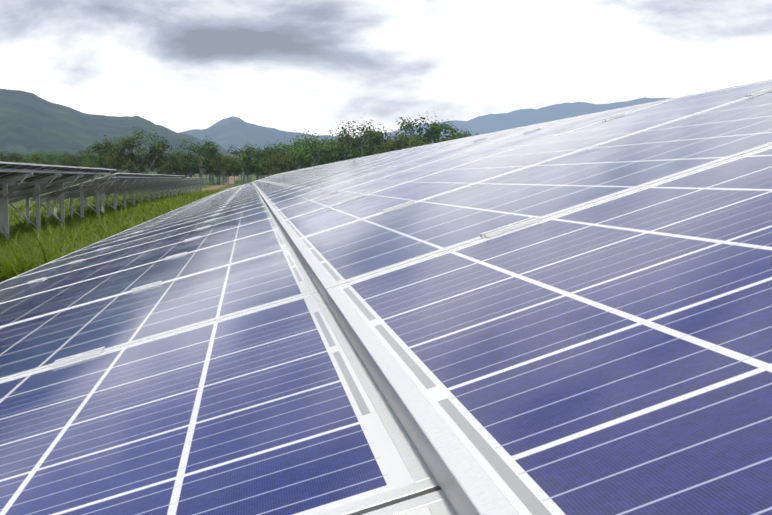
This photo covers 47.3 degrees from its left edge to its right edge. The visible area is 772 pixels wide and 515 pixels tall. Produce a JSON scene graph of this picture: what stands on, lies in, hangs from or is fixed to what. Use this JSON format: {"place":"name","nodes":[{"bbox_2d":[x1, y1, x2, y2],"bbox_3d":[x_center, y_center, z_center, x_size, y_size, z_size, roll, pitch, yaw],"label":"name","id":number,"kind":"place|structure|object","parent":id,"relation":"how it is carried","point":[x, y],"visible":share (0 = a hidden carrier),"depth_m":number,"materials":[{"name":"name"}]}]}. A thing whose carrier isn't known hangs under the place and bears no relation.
{"place":"outdoors","nodes":[
{"label":"outdoors","id":0,"kind":"place"},
{"bbox_2d":[0,89,240,162],"bbox_3d":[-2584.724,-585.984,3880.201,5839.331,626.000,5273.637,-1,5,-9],"label":"mountain","id":1,"kind":"structure","parent":0,"point":[30,123],"depth_m":3623.60,"materials":[{"name":"green plant"}]},
{"bbox_2d":[0,169,271,236],"bbox_3d":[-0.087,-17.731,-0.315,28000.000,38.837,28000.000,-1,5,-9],"label":"terrain","id":2,"kind":"structure","parent":0,"point":[206,184],"depth_m":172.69,"materials":[{"name":"green plant"}]},
{"bbox_2d":[0,150,22,162],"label":"bush","id":3,"kind":"object","parent":2,"relation":"on","point":[14,157],"visible":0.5,"depth_m":183.65,"materials":[{"name":"green plant"}]},
{"bbox_2d":[15,154,40,163],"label":"bush","id":4,"kind":"object","parent":2,"relation":"on","point":[30,157],"visible":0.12,"depth_m":276.18,"materials":[{"name":"green plant"}]},
{"bbox_2d":[19,152,54,164],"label":"bush","id":5,"kind":"object","parent":2,"relation":"on","point":[37,160],"visible":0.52,"depth_m":192.33,"materials":[{"name":"green plant"}]},
{"bbox_2d":[27,150,55,162],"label":"bush","id":6,"kind":"object","parent":2,"relation":"on","point":[51,159],"visible":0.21,"depth_m":291.48,"materials":[{"name":"green plant"}]},
{"bbox_2d":[42,152,61,163],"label":"bush","id":7,"kind":"object","parent":2,"relation":"on","point":[57,157],"visible":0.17,"depth_m":306.85,"materials":[{"name":"green plant"}]},
{"bbox_2d":[0,168,114,239],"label":"solar panel rack","id":8,"kind":"object","parent":2,"relation":"on","point":[36,196],"visible":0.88,"depth_m":25.87,"materials":[{"name":"metal"}]},
{"bbox_2d":[0,161,115,197],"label":"solar panels","id":9,"kind":"object","parent":8,"relation":"on","point":[11,165],"visible":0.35,"depth_m":23.93,"materials":[{"name":"glass"}]},
{"bbox_2d":[50,150,70,162],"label":"bush","id":10,"kind":"object","parent":2,"relation":"on","point":[57,153],"visible":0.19,"depth_m":428.68,"materials":[{"name":"green plant"}]},
{"bbox_2d":[53,151,70,164],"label":"bush","id":11,"kind":"object","parent":2,"relation":"on","point":[62,155],"visible":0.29,"depth_m":314.43,"materials":[{"name":"green plant"}]},
{"bbox_2d":[59,156,81,165],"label":"bush","id":12,"kind":"object","parent":2,"relation":"on","point":[65,160],"visible":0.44,"depth_m":204.94,"materials":[{"name":"green plant"}]},
{"bbox_2d":[66,153,86,165],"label":"bush","id":13,"kind":"object","parent":2,"relation":"on","point":[82,155],"visible":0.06,"depth_m":321.14,"materials":[{"name":"green plant"}]},
{"bbox_2d":[68,153,85,164],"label":"bush","id":14,"kind":"object","parent":2,"relation":"on","point":[77,158],"visible":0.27,"depth_m":300.66,"materials":[{"name":"green plant"}]},
{"bbox_2d":[75,148,95,156],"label":"bush","id":15,"kind":"object","parent":2,"relation":"on","point":[89,153],"visible":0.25,"depth_m":432.10,"materials":[{"name":"green plant"}]},
{"bbox_2d":[69,159,104,180],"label":"bush","id":16,"kind":"object","parent":2,"relation":"on","point":[87,164],"visible":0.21,"depth_m":204.53,"materials":[{"name":"green plant"}]},
{"bbox_2d":[81,152,98,167],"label":"bush","id":17,"kind":"object","parent":2,"relation":"on","point":[91,157],"visible":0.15,"depth_m":211.96,"materials":[{"name":"green plant"}]},
{"bbox_2d":[90,156,111,176],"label":"tree","id":18,"kind":"object","parent":2,"relation":"on","point":[93,165],"visible":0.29,"depth_m":204.65,"materials":[{"name":"green plant"}]},
{"bbox_2d":[87,139,129,172],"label":"tree","id":19,"kind":"object","parent":2,"relation":"on","point":[104,150],"visible":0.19,"depth_m":196.54,"materials":[{"name":"green plant"}]},
{"bbox_2d":[40,176,183,218],"bbox_3d":[-14.082,-3.507,49.623,2.991,2.070,34.788,-1,5,-9],"label":"solar panel rack","id":20,"kind":"object","parent":2,"relation":"on","point":[124,186],"visible":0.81,"depth_m":41.88,"materials":[{"name":"metal"}]},
{"bbox_2d":[40,173,183,199],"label":"solar panels","id":21,"kind":"object","parent":20,"relation":"on","point":[137,174],"visible":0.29,"depth_m":38.63,"materials":[{"name":"glass"}]},
{"bbox_2d":[0,188,227,282],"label":"tall grass","id":22,"kind":"structure","parent":2,"relation":"on","point":[24,248],"depth_m":18.32,"materials":[{"name":"green plant"}]},
{"bbox_2d":[93,135,137,172],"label":"tree","id":23,"kind":"object","parent":2,"relation":"on","point":[116,150],"visible":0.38,"depth_m":195.89,"materials":[{"name":"green plant"}]},
{"bbox_2d":[99,149,135,175],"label":"tree","id":24,"kind":"object","parent":2,"relation":"on","point":[112,163],"visible":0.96,"depth_m":192.10,"materials":[{"name":"green plant"}]},
{"bbox_2d":[123,163,143,173],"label":"bush","id":25,"kind":"object","parent":2,"relation":"on","point":[136,170],"visible":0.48,"depth_m":211.67,"materials":[{"name":"green plant"}]},
{"bbox_2d":[114,127,171,173],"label":"tree","id":26,"kind":"object","parent":2,"relation":"on","point":[156,151],"visible":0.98,"depth_m":193.85,"materials":[{"name":"green plant"}]},
{"bbox_2d":[152,162,171,174],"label":"tree","id":27,"kind":"object","parent":2,"relation":"on","point":[163,167],"visible":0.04,"depth_m":212.54,"materials":[{"name":"green plant"}]},
{"bbox_2d":[155,168,172,174],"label":"bush","id":28,"kind":"object","parent":2,"relation":"on","point":[159,172],"visible":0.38,"depth_m":232.74,"materials":[{"name":"green plant"}]},
{"bbox_2d":[157,152,183,174],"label":"tree","id":29,"kind":"object","parent":2,"relation":"on","point":[168,167],"visible":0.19,"depth_m":208.68,"materials":[{"name":"green plant"}]},
{"bbox_2d":[146,179,205,196],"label":"solar panel rack","id":30,"kind":"object","parent":2,"relation":"on","point":[188,183],"visible":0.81,"depth_m":79.34,"materials":[{"name":"metal"}]},
{"bbox_2d":[150,178,205,189],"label":"solar panels","id":31,"kind":"object","parent":30,"relation":"on","point":[182,180],"visible":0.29,"depth_m":72.75,"materials":[{"name":"glass"}]},
{"bbox_2d":[163,148,195,178],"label":"tree","id":32,"kind":"object","parent":2,"relation":"on","point":[173,158],"visible":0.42,"depth_m":203.07,"materials":[{"name":"green plant"}]},
{"bbox_2d":[170,158,206,177],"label":"tree","id":33,"kind":"object","parent":2,"relation":"on","point":[185,170],"visible":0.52,"depth_m":202.56,"materials":[{"name":"green plant"}]},
{"bbox_2d":[176,162,202,177],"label":"tree","id":34,"kind":"object","parent":2,"relation":"on","point":[189,173],"visible":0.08,"depth_m":204.49,"materials":[{"name":"green plant"}]},
{"bbox_2d":[176,136,220,184],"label":"tree","id":35,"kind":"object","parent":2,"relation":"on","point":[209,151],"visible":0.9,"depth_m":199.75,"materials":[{"name":"green plant"}]},
{"bbox_2d":[183,146,221,177],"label":"tree","id":36,"kind":"object","parent":2,"relation":"on","point":[187,153],"visible":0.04,"depth_m":222.14,"materials":[{"name":"green plant"}]},
{"bbox_2d":[200,156,222,184],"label":"tree","id":37,"kind":"object","parent":2,"relation":"on","point":[211,172],"visible":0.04,"depth_m":212.35,"materials":[{"name":"green plant"}]},
{"bbox_2d":[208,164,236,184],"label":"tree","id":38,"kind":"object","parent":2,"relation":"on","point":[221,174],"visible":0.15,"depth_m":214.71,"materials":[{"name":"green plant"}]},
{"bbox_2d":[207,153,238,184],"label":"tree","id":39,"kind":"object","parent":2,"relation":"on","point":[230,164],"visible":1,"depth_m":200.25,"materials":[{"name":"green plant"}]},
{"bbox_2d":[229,176,233,183],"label":"electrical cabinet","id":40,"kind":"object","parent":2,"relation":"on","point":[231,181],"visible":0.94,"depth_m":211.80,"materials":[{"name":"beige metal"}]},
{"bbox_2d":[229,160,242,182],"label":"tree","id":41,"kind":"object","parent":2,"relation":"on","point":[236,172],"visible":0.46,"depth_m":233.39,"materials":[{"name":"green plant"}]},
{"bbox_2d":[224,142,255,181],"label":"tree","id":42,"kind":"object","parent":2,"relation":"on","point":[237,152],"visible":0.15,"depth_m":241.83,"materials":[{"name":"green plant"}]},
{"bbox_2d":[236,151,263,182],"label":"tree","id":43,"kind":"object","parent":2,"relation":"on","point":[244,159],"visible":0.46,"depth_m":216.49,"materials":[{"name":"green plant"}]},
{"bbox_2d":[244,162,261,179],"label":"tree","id":44,"kind":"object","parent":2,"relation":"on","point":[249,168],"visible":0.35,"depth_m":216.25,"materials":[{"name":"green plant"}]},
{"bbox_2d":[235,154,270,178],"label":"tree","id":45,"kind":"object","parent":2,"relation":"on","point":[245,163],"visible":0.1,"depth_m":218.97,"materials":[{"name":"green plant"}]},
{"bbox_2d":[241,142,279,178],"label":"tree","id":46,"kind":"object","parent":2,"relation":"on","point":[263,153],"visible":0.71,"depth_m":216.09,"materials":[{"name":"green plant"}]},
{"bbox_2d":[246,144,283,176],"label":"tree","id":47,"kind":"object","parent":2,"relation":"on","point":[267,152],"visible":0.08,"depth_m":225.06,"materials":[{"name":"green plant"}]},
{"bbox_2d":[257,156,283,176],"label":"tree","id":48,"kind":"object","parent":2,"relation":"on","point":[264,171],"visible":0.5,"depth_m":209.98,"materials":[{"name":"green plant"}]},
{"bbox_2d":[257,149,295,174],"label":"tree","id":49,"kind":"object","parent":2,"relation":"on","point":[280,164],"visible":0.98,"depth_m":201.09,"materials":[{"name":"green plant"}]},
{"bbox_2d":[278,155,298,173],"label":"tree","id":50,"kind":"object","parent":2,"relation":"on","point":[290,169],"visible":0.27,"depth_m":215.37,"materials":[{"name":"green plant"}]},
{"bbox_2d":[271,135,320,168],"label":"tree","id":51,"kind":"object","parent":2,"relation":"on","point":[284,146],"visible":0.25,"depth_m":226.27,"materials":[{"name":"green plant"}]},
{"bbox_2d":[284,145,312,169],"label":"tree","id":52,"kind":"object","parent":2,"relation":"on","point":[299,161],"visible":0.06,"depth_m":229.88,"materials":[{"name":"green plant"}]},
{"bbox_2d":[287,131,347,166],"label":"tree","id":53,"kind":"object","parent":2,"relation":"on","point":[324,150],"visible":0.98,"depth_m":213.88,"materials":[{"name":"green plant"}]},
{"bbox_2d":[308,137,346,164],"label":"tree","id":54,"kind":"object","parent":2,"relation":"on","point":[327,143],"visible":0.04,"depth_m":226.13,"materials":[{"name":"green plant"}]},
{"bbox_2d":[337,124,383,150],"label":"tree","id":55,"kind":"object","parent":2,"relation":"on","point":[357,136],"visible":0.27,"depth_m":254.88,"materials":[{"name":"green plant"}]},
{"bbox_2d":[329,120,392,161],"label":"tree","id":56,"kind":"object","parent":2,"relation":"on","point":[350,143],"visible":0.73,"depth_m":215.90,"materials":[{"name":"green plant"}]},
{"bbox_2d":[358,143,383,154],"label":"bush","id":57,"kind":"object","parent":2,"relation":"on","point":[373,148],"visible":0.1,"depth_m":248.08,"materials":[{"name":"green plant"}]},
{"bbox_2d":[369,135,396,146],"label":"tree","id":58,"kind":"object","parent":2,"relation":"on","point":[388,140],"visible":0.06,"depth_m":259.72,"materials":[{"name":"green plant"}]},
{"bbox_2d":[374,135,410,153],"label":"tree","id":59,"kind":"object","parent":2,"relation":"on","point":[380,150],"visible":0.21,"depth_m":234.92,"materials":[{"name":"green plant"}]},
{"bbox_2d":[380,130,428,151],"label":"bush","id":60,"kind":"object","parent":2,"relation":"on","point":[406,141],"visible":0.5,"depth_m":216.33,"materials":[{"name":"green plant"}]},
{"bbox_2d":[398,111,461,144],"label":"tree","id":61,"kind":"object","parent":2,"relation":"on","point":[434,133],"visible":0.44,"depth_m":221.13,"materials":[{"name":"green plant"}]},
{"bbox_2d":[437,131,478,142],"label":"bush","id":62,"kind":"object","parent":2,"relation":"on","point":[446,139],"visible":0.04,"depth_m":247.48,"materials":[{"name":"green plant"}]},
{"bbox_2d":[449,127,483,138],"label":"tree","id":63,"kind":"object","parent":2,"relation":"on","point":[463,134],"visible":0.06,"depth_m":310.39,"materials":[{"name":"green plant"}]},
{"bbox_2d":[179,116,340,152],"bbox_3d":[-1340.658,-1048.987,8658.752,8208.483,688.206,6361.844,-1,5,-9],"label":"mountain range","id":64,"kind":"structure","parent":0,"point":[238,133],"depth_m":8288.44,"materials":[{"name":"blue stone"}]},
{"bbox_2d":[0,79,771,514],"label":"solar panels","id":65,"kind":"object","parent":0,"point":[596,339],"visible":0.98,"depth_m":0.92,"materials":[{"name":"blue glass"}]},
{"bbox_2d":[27,87,771,366],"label":"panel clamps","id":66,"kind":"object","parent":65,"relation":"attached to","point":[508,227],"visible":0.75,"depth_m":2.30,"materials":[{"name":"silver metal"}]},
{"bbox_2d":[0,0,771,137],"label":"sky","id":67,"kind":"structure","parent":0,"point":[301,66],"materials":[{"name":"white"}]},
{"bbox_2d":[373,97,669,141],"bbox_3d":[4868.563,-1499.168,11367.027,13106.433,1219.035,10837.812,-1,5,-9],"label":"mountain range","id":68,"kind":"structure","parent":0,"point":[487,123],"depth_m":11824.40,"materials":[{"name":"blue stone"}]}
]}

